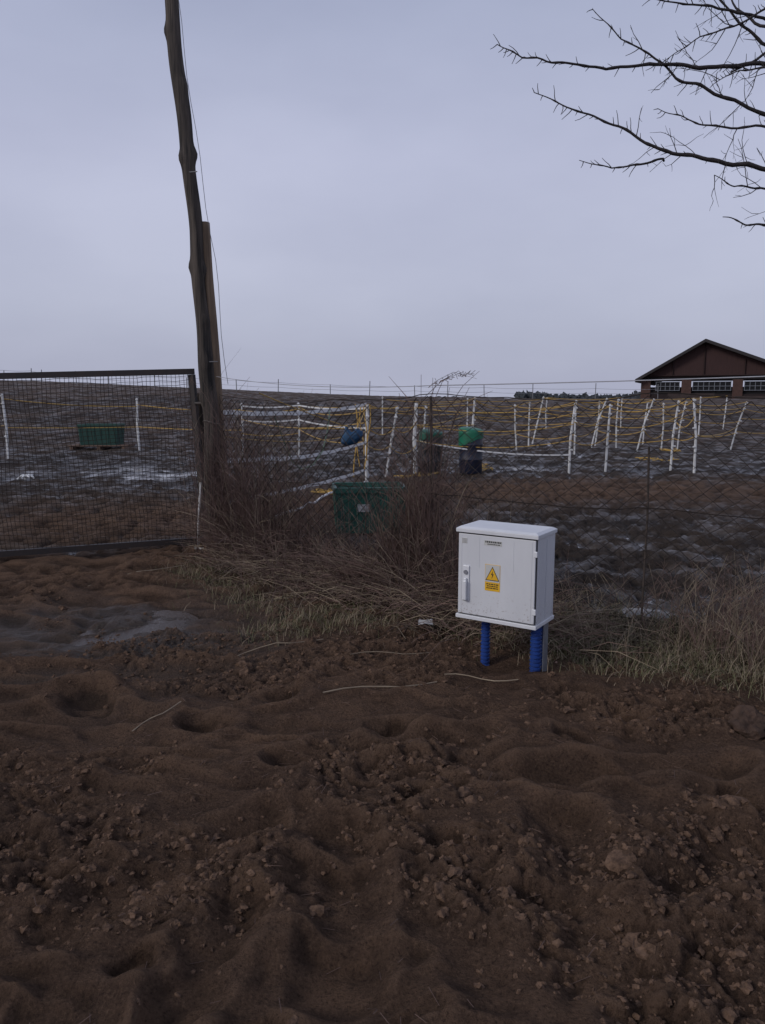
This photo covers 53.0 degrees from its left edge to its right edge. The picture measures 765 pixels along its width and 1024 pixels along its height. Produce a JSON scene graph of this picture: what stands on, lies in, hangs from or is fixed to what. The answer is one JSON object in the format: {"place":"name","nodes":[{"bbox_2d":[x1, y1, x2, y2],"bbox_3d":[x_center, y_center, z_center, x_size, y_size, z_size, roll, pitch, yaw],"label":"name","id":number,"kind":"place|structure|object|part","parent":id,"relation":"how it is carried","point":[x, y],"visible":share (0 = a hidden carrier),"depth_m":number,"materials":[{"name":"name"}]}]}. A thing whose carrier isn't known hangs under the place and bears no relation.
{"place":"outdoors","nodes":[
{"label":"outdoors","id":0,"kind":"place"},
{"bbox_2d":[0,380,764,1023],"bbox_3d":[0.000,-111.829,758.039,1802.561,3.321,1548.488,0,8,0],"label":"ground","id":1,"kind":"structure","parent":0,"point":[334,970],"depth_m":3.49,"materials":[{"name":"soil"}]},
{"bbox_2d":[17,474,33,479],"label":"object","id":2,"kind":"object","parent":1,"relation":"on","point":[28,475],"visible":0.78,"depth_m":15.04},
{"bbox_2d":[68,423,135,449],"bbox_3d":[-9.100,-2.457,24.898,1.800,0.800,1.220,0,8,-3],"label":"green plastic crate","id":3,"kind":"object","parent":1,"relation":"on","point":[104,435],"visible":0.79,"depth_m":24.49,"materials":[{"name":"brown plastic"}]},
{"bbox_2d":[164,0,228,544],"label":"wooden utility pole","id":4,"kind":"object","parent":1,"relation":"on","point":[201,273],"visible":0.69,"depth_m":7.89,"materials":[{"name":"brown wood"}]},
{"bbox_2d":[0,369,205,556],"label":"metal gate","id":5,"kind":"structure","parent":4,"relation":"attached to","point":[192,392],"depth_m":7.92,"materials":[{"name":"metal"}]},
{"bbox_2d":[197,483,201,548],"bbox_3d":[-1.950,0.098,8.162,0.102,0.823,0.104,0,8,0],"label":"white plastic stake","id":6,"kind":"object","parent":1,"relation":"on","point":[200,486],"visible":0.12,"depth_m":8.13,"materials":[{"name":"white plastic"}]},
{"bbox_2d":[197,393,203,544],"bbox_3d":[-1.968,-0.369,8.457,0.149,1.860,0.115,0,8,0],"label":"wooden gate post","id":7,"kind":"object","parent":1,"relation":"on","point":[201,418],"visible":0.04,"depth_m":8.32,"materials":[{"name":"brown wood"}]},
{"bbox_2d":[3,368,657,398],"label":"paddock fence","id":8,"kind":"object","parent":1,"relation":"on","point":[278,382],"visible":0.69,"depth_m":58.21,"materials":[{"name":"grey metal"}]},
{"bbox_2d":[332,482,407,533],"bbox_3d":[-0.170,-0.059,9.493,0.887,0.560,0.652,-1,8,-6],"label":"green plastic bin","id":9,"kind":"object","parent":1,"relation":"on","point":[349,504],"visible":0.4,"depth_m":9.19,"materials":[{"name":"green plastic"}]},
{"bbox_2d":[0,588,764,1023],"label":"soil clods","id":10,"kind":"object","parent":1,"relation":"on","point":[618,860],"visible":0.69,"depth_m":2.73,"materials":[{"name":"brown soil"}]},
{"bbox_2d":[0,393,764,514],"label":"electric fence","id":11,"kind":"object","parent":1,"relation":"on","point":[367,425],"visible":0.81,"depth_m":17.36,"materials":[{"name":"white plastic"}]},
{"bbox_2d":[341,425,362,445],"bbox_3d":[-0.430,-1.074,10.758,0.315,0.293,0.171,0,8,0],"label":"blue bag","id":12,"kind":"object","parent":11,"relation":"hanging from","point":[355,437],"visible":0.85,"depth_m":10.71,"materials":[{"name":"plastic"}]},
{"bbox_2d":[418,619,432,624],"bbox_3d":[0.302,0.773,5.392,0.105,0.030,0.058,0,8,0],"label":"paper scrap","id":13,"kind":"object","parent":1,"relation":"on","point":[423,622],"visible":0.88,"depth_m":5.39,"materials":[{"name":"white paper"}]},
{"bbox_2d":[88,394,764,731],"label":"dry grass","id":14,"kind":"structure","parent":1,"relation":"on","point":[641,628],"depth_m":5.53,"materials":[{"name":"plant"}]},
{"bbox_2d":[418,429,442,473],"bbox_3d":[1.054,-1.315,16.895,0.537,1.005,0.538,1,8,-13],"label":"plastic barrel","id":15,"kind":"object","parent":1,"relation":"on","point":[436,452],"visible":0.35,"depth_m":16.69,"materials":[{"name":"black plastic"}]},
{"bbox_2d":[458,427,483,473],"bbox_3d":[1.919,-1.344,16.682,0.539,1.005,0.539,8,12,44],"label":"plastic barrel","id":16,"kind":"object","parent":1,"relation":"on","point":[464,439],"visible":0.78,"depth_m":16.48,"materials":[{"name":"plastic"}]},
{"bbox_2d":[216,376,764,637],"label":"chain link fence","id":17,"kind":"object","parent":1,"relation":"on","point":[647,508],"visible":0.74,"depth_m":5.55,"materials":[{"name":"metal"}]},
{"bbox_2d":[456,520,556,671],"bbox_3d":[0.740,0.577,4.681,0.526,0.990,0.328,5,10,33],"label":"electrical cabinet","id":18,"kind":"object","parent":1,"relation":"on","point":[505,573],"visible":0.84,"depth_m":4.55,"materials":[{"name":"grey plastic"}]},
{"bbox_3d":[0.671,0.389,4.545,0.492,0.492,0.010,5,10,33],"label":"door","id":19,"kind":"part","parent":18,"relation":"part of","materials":[{"name":"grey plastic"}]},
{"bbox_2d":[514,390,640,398],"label":"distant tree line","id":20,"kind":"object","parent":1,"relation":"on","point":[539,395],"visible":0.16,"depth_m":319.40,"materials":[{"name":"black plant"}]},
{"bbox_2d":[491,0,764,230],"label":"bare tree","id":21,"kind":"object","parent":1,"relation":"on","point":[735,67],"visible":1,"depth_m":4.68,"materials":[{"name":"brown plant"}]},
{"bbox_2d":[635,339,764,398],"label":"barn","id":22,"kind":"structure","parent":1,"relation":"on","point":[706,358],"depth_m":78.43,"materials":[{"name":"wood"}]},
{"bbox_2d":[727,705,764,739],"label":"rock","id":23,"kind":"object","parent":1,"relation":"on","point":[746,721],"visible":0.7,"depth_m":3.71,"materials":[{"name":"stone"}]},
{"bbox_2d":[0,0,764,397],"label":"sky","id":24,"kind":"structure","parent":0,"point":[389,194],"materials":[{"name":"grey"}]},
{"bbox_2d":[163,555,764,701],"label":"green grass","id":25,"kind":"structure","parent":0,"point":[605,645],"depth_m":5.09,"materials":[{"name":"plant"}]}
]}

